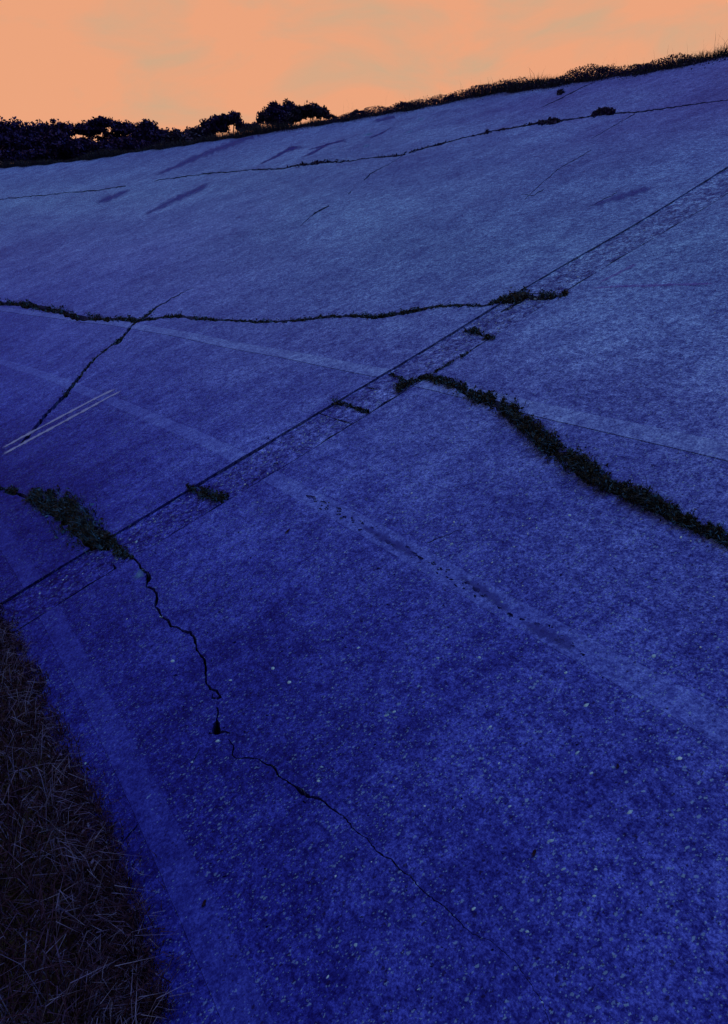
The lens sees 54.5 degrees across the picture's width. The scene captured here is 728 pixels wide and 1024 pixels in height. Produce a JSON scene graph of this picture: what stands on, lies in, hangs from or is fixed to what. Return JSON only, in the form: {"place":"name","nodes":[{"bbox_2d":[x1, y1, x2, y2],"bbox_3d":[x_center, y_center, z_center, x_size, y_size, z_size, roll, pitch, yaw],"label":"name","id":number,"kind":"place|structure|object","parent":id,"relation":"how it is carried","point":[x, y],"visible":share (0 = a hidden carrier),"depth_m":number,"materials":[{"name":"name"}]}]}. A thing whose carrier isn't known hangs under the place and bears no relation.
{"place":"outdoors","nodes":[
{"label":"outdoors","id":0,"kind":"place"},
{"bbox_2d":[0,481,117,558],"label":"corner grass","id":1,"kind":"structure","parent":0,"point":[58,509],"depth_m":3.90,"materials":[{"name":"green plant"}]},
{"bbox_2d":[185,481,229,503],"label":"joint grass","id":2,"kind":"structure","parent":0,"point":[216,497],"depth_m":3.62,"materials":[{"name":"green plant"}]},
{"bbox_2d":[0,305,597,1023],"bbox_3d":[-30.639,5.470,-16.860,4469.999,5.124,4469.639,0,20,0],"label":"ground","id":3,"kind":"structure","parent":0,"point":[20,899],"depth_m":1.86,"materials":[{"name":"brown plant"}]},
{"bbox_2d":[0,116,76,151],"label":"broad tree","id":4,"kind":"object","parent":3,"relation":"on","point":[16,135],"visible":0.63,"depth_m":38.27,"materials":[{"name":"green plant"}]},
{"bbox_2d":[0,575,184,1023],"bbox_3d":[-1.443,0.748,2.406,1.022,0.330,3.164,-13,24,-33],"label":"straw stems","id":5,"kind":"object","parent":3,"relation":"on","point":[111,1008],"visible":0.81,"depth_m":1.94,"materials":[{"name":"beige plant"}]},
{"bbox_2d":[0,602,185,1023],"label":"verge grass","id":6,"kind":"structure","parent":3,"relation":"on","point":[40,909],"depth_m":1.79,"materials":[{"name":"green plant"}]},
{"bbox_2d":[44,127,148,159],"bbox_3d":[-12.565,-14.383,35.004,5.026,8.142,2.675,-13,23,-32],"label":"round tree","id":7,"kind":"object","parent":3,"relation":"on","point":[59,144],"visible":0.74,"depth_m":32.96,"materials":[{"name":"green plant"}]},
{"bbox_2d":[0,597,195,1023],"bbox_3d":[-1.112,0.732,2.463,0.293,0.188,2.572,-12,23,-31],"label":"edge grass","id":8,"kind":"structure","parent":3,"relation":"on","point":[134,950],"depth_m":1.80,"materials":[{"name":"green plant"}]},
{"bbox_2d":[64,115,137,141],"bbox_3d":[-13.910,-16.702,39.418,4.247,9.551,1.688,-7,21,-18],"label":"spreading tree","id":9,"kind":"object","parent":3,"relation":"on","point":[95,128],"visible":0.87,"depth_m":37.76,"materials":[{"name":"green plant"}]},
{"bbox_2d":[130,118,158,145],"bbox_3d":[-11.126,-15.820,37.641,1.936,9.081,1.935,-7,21,-18],"label":"upright tree","id":10,"kind":"object","parent":3,"relation":"on","point":[145,127],"visible":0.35,"depth_m":35.86,"materials":[{"name":"black plant"}]},
{"bbox_2d":[146,128,167,146],"bbox_3d":[-9.538,-13.982,33.998,1.228,8.061,1.037,0,20,0],"label":"tree","id":11,"kind":"object","parent":3,"relation":"on","point":[156,137],"visible":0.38,"depth_m":32.58,"materials":[{"name":"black plant"}]},
{"bbox_2d":[158,127,191,143],"bbox_3d":[-6.943,-11.954,26.701,1.305,4.585,0.999,0,20,0],"label":"shrub","id":12,"kind":"object","parent":3,"relation":"on","point":[173,134],"visible":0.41,"depth_m":25.80,"materials":[{"name":"black plant"}]},
{"bbox_2d":[184,125,205,140],"bbox_3d":[-6.765,-12.365,28.826,0.983,6.226,0.992,13,23,33],"label":"shrub","id":13,"kind":"object","parent":3,"relation":"on","point":[196,131],"visible":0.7,"depth_m":27.77,"materials":[{"name":"black plant"}]},
{"bbox_2d":[199,110,243,136],"bbox_3d":[-6.761,-14.628,34.546,2.437,8.912,1.137,0,20,0],"label":"arched tree","id":14,"kind":"object","parent":3,"relation":"on","point":[215,123],"visible":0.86,"depth_m":33.04,"materials":[{"name":"black plant"}]},
{"bbox_2d":[242,122,259,129],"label":"shrub","id":15,"kind":"object","parent":3,"relation":"on","point":[246,125],"visible":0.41,"depth_m":23.61,"materials":[{"name":"black plant"}]},
{"bbox_2d":[256,111,267,123],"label":"wispy shrub","id":16,"kind":"object","parent":3,"relation":"on","point":[261,116],"visible":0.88,"depth_m":26.27,"materials":[{"name":"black plant"}]},
{"bbox_2d":[261,98,294,126],"bbox_3d":[-3.594,-13.284,31.071,1.677,8.712,1.293,0,20,0],"label":"twin peaked tree","id":17,"kind":"object","parent":3,"relation":"on","point":[275,111],"visible":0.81,"depth_m":29.60,"materials":[{"name":"black plant"}]},
{"bbox_2d":[284,101,329,122],"bbox_3d":[-1.896,-11.429,24.451,1.562,4.954,0.768,0,20,0],"label":"long shrub","id":18,"kind":"object","parent":3,"relation":"on","point":[301,113],"visible":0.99,"depth_m":23.63,"materials":[{"name":"black plant"}]},
{"bbox_2d":[325,113,336,119],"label":"crest bush","id":19,"kind":"object","parent":3,"relation":"on","point":[330,116],"visible":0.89,"depth_m":16.56,"materials":[{"name":"black plant"}]},
{"bbox_2d":[0,41,727,167],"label":"crest grass","id":20,"kind":"structure","parent":3,"relation":"on","point":[256,130],"depth_m":16.42,"materials":[{"name":"green plant"}]},
{"bbox_2d":[0,57,727,1023],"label":"concrete banking","id":21,"kind":"structure","parent":3,"relation":"on","point":[380,787],"depth_m":2.80,"materials":[{"name":"concrete"}]},
{"bbox_2d":[5,390,111,446],"bbox_3d":[-2.375,-0.744,5.537,0.948,0.375,0.114,-15,24,-35],"label":"painted line","id":22,"kind":"object","parent":21,"relation":"on","point":[70,411],"visible":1,"depth_m":5.53,"materials":[{"name":"grey paint"}]},
{"bbox_2d":[6,392,118,452],"bbox_3d":[-2.293,-0.698,5.423,0.990,0.393,0.108,-15,24,-35],"label":"painted line","id":23,"kind":"object","parent":21,"relation":"on","point":[26,441],"visible":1,"depth_m":5.38,"materials":[{"name":"grey paint"}]},
{"bbox_2d":[62,305,158,397],"bbox_3d":[-2.436,-1.603,6.842,0.227,0.649,2.076,3,20,7],"label":"crack moss","id":24,"kind":"object","parent":21,"relation":"on","point":[118,341],"visible":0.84,"depth_m":6.79,"materials":[{"name":"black plant"}]},
{"bbox_2d":[100,191,126,201],"bbox_3d":[-5.547,-6.957,15.537,0.931,0.457,1.166,0,20,0],"label":"damp streak","id":25,"kind":"object","parent":21,"relation":"on","point":[111,197],"visible":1,"depth_m":15.58,"materials":[{"name":"blue"}]},
{"bbox_2d":[108,541,133,560],"bbox_3d":[-1.159,0.203,3.398,0.108,0.063,0.262,-16,25,-38],"label":"joint moss","id":26,"kind":"object","parent":21,"relation":"on","point":[118,550],"visible":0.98,"depth_m":3.40,"materials":[{"name":"green plant"}]},
{"bbox_2d":[148,185,204,212],"bbox_3d":[-3.589,-6.052,13.633,0.890,0.837,2.132,14,24,34],"label":"damp streak","id":27,"kind":"object","parent":21,"relation":"on","point":[180,197],"visible":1,"depth_m":13.63,"materials":[{"name":"blue"}]},
{"bbox_2d":[161,135,258,172],"bbox_3d":[-3.751,-8.791,17.391,3.241,1.304,1.540,-10,22,-27],"label":"damp streak","id":28,"kind":"object","parent":21,"relation":"on","point":[210,152],"visible":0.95,"depth_m":17.31,"materials":[{"name":"blue"}]},
{"bbox_2d":[263,146,297,162],"bbox_3d":[-1.715,-7.516,14.822,1.022,0.656,1.398,0,20,0],"label":"paint stroke","id":29,"kind":"object","parent":21,"relation":"on","point":[287,150],"visible":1,"depth_m":14.84,"materials":[{"name":"blue"}]},
{"bbox_2d":[0,285,569,323],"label":"crack grass","id":30,"kind":"structure","parent":21,"relation":"on","point":[518,296],"depth_m":5.58,"materials":[{"name":"green plant"}]},
{"bbox_2d":[306,140,343,155],"bbox_3d":[-0.711,-7.153,13.905,1.023,0.507,1.058,4,20,11],"label":"paint stroke","id":31,"kind":"object","parent":21,"relation":"on","point":[323,146],"visible":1,"depth_m":14.02,"materials":[{"name":"blue"}]},
{"bbox_2d":[328,395,368,412],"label":"joint grass","id":32,"kind":"structure","parent":21,"relation":"on","point":[354,407],"depth_m":4.03,"materials":[{"name":"green plant"}]},
{"bbox_2d":[377,116,394,121],"bbox_3d":[1.304,-8.147,14.271,1.229,0.541,3.072,-16,25,-37],"label":"damp streak","id":33,"kind":"object","parent":21,"relation":"on","point":[385,118],"visible":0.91,"depth_m":14.85,"materials":[{"name":"blue"}]},
{"bbox_2d":[366,527,410,552],"bbox_3d":[0.090,0.106,2.806,0.064,0.026,0.421,-12,23,-31],"label":"worn patch","id":34,"kind":"object","parent":21,"relation":"on","point":[399,545],"visible":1,"depth_m":2.77,"materials":[{"name":"grey concrete"}]},
{"bbox_2d":[387,371,426,392],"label":"joint grass","id":35,"kind":"structure","parent":21,"relation":"on","point":[398,387],"depth_m":4.04,"materials":[{"name":"green plant"}]},
{"bbox_2d":[287,120,541,167],"bbox_3d":[0.486,-5.955,11.589,5.375,0.366,0.621,17,25,39],"label":"crack moss","id":36,"kind":"object","parent":21,"relation":"on","point":[327,160],"visible":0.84,"depth_m":11.27,"materials":[{"name":"green plant"}]},
{"bbox_2d":[434,350,470,372],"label":"joint grass","id":37,"kind":"structure","parent":21,"relation":"on","point":[452,361],"depth_m":4.10,"materials":[{"name":"green plant"}]},
{"bbox_2d":[462,326,495,340],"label":"joint grass","id":38,"kind":"structure","parent":21,"relation":"on","point":[474,329],"depth_m":4.36,"materials":[{"name":"green plant"}]},
{"bbox_2d":[466,580,504,607],"bbox_3d":[0.406,0.267,2.358,0.064,0.027,0.308,-8,21,-22],"label":"worn patch","id":39,"kind":"object","parent":21,"relation":"on","point":[492,596],"visible":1,"depth_m":2.35,"materials":[{"name":"grey concrete"}]},
{"bbox_2d":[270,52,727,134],"bbox_3d":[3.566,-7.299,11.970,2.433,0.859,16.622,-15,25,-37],"label":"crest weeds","id":40,"kind":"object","parent":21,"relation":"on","point":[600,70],"visible":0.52,"depth_m":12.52,"materials":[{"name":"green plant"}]},
{"bbox_2d":[536,117,560,125],"bbox_3d":[2.595,-5.478,9.927,0.303,0.200,0.574,0,20,0],"label":"crack clump","id":41,"kind":"object","parent":21,"relation":"on","point":[550,120],"visible":0.88,"depth_m":9.87,"materials":[{"name":"green plant"}]},
{"bbox_2d":[528,623,570,646],"bbox_3d":[0.548,0.360,2.108,0.075,0.030,0.236,-13,23,-32],"label":"worn patch","id":42,"kind":"object","parent":21,"relation":"on","point":[538,628],"visible":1,"depth_m":2.11,"materials":[{"name":"grey concrete"}]},
{"bbox_2d":[557,89,564,95],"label":"crack clump","id":43,"kind":"object","parent":21,"relation":"on","point":[560,91],"visible":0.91,"depth_m":11.54,"materials":[{"name":"green plant"}]},
{"bbox_2d":[418,371,727,548],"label":"crack weeds","id":44,"kind":"object","parent":21,"relation":"on","point":[586,467],"visible":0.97,"depth_m":2.75,"materials":[{"name":"green plant"}]},
{"bbox_2d":[591,106,615,117],"bbox_3d":[3.146,-5.266,9.307,0.310,0.244,0.681,0,20,0],"label":"crack clump","id":45,"kind":"object","parent":21,"relation":"on","point":[607,110],"visible":0.91,"depth_m":9.28,"materials":[{"name":"green plant"}]},
{"bbox_2d":[597,188,646,204],"bbox_3d":[2.177,-2.660,5.945,0.519,0.188,0.371,9,22,24],"label":"damp streak","id":46,"kind":"object","parent":21,"relation":"on","point":[627,194],"visible":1,"depth_m":5.93,"materials":[{"name":"blue"}]},
{"bbox_2d":[248,35,724,129],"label":"seed stems","id":47,"kind":"object","parent":3,"relation":"on","point":[532,76],"visible":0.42,"depth_m":13.92,"materials":[{"name":"black plant"}]},
{"bbox_2d":[0,0,727,141],"label":"sky","id":48,"kind":"structure","parent":0,"point":[178,64],"materials":[{"name":"orange"}]}
]}

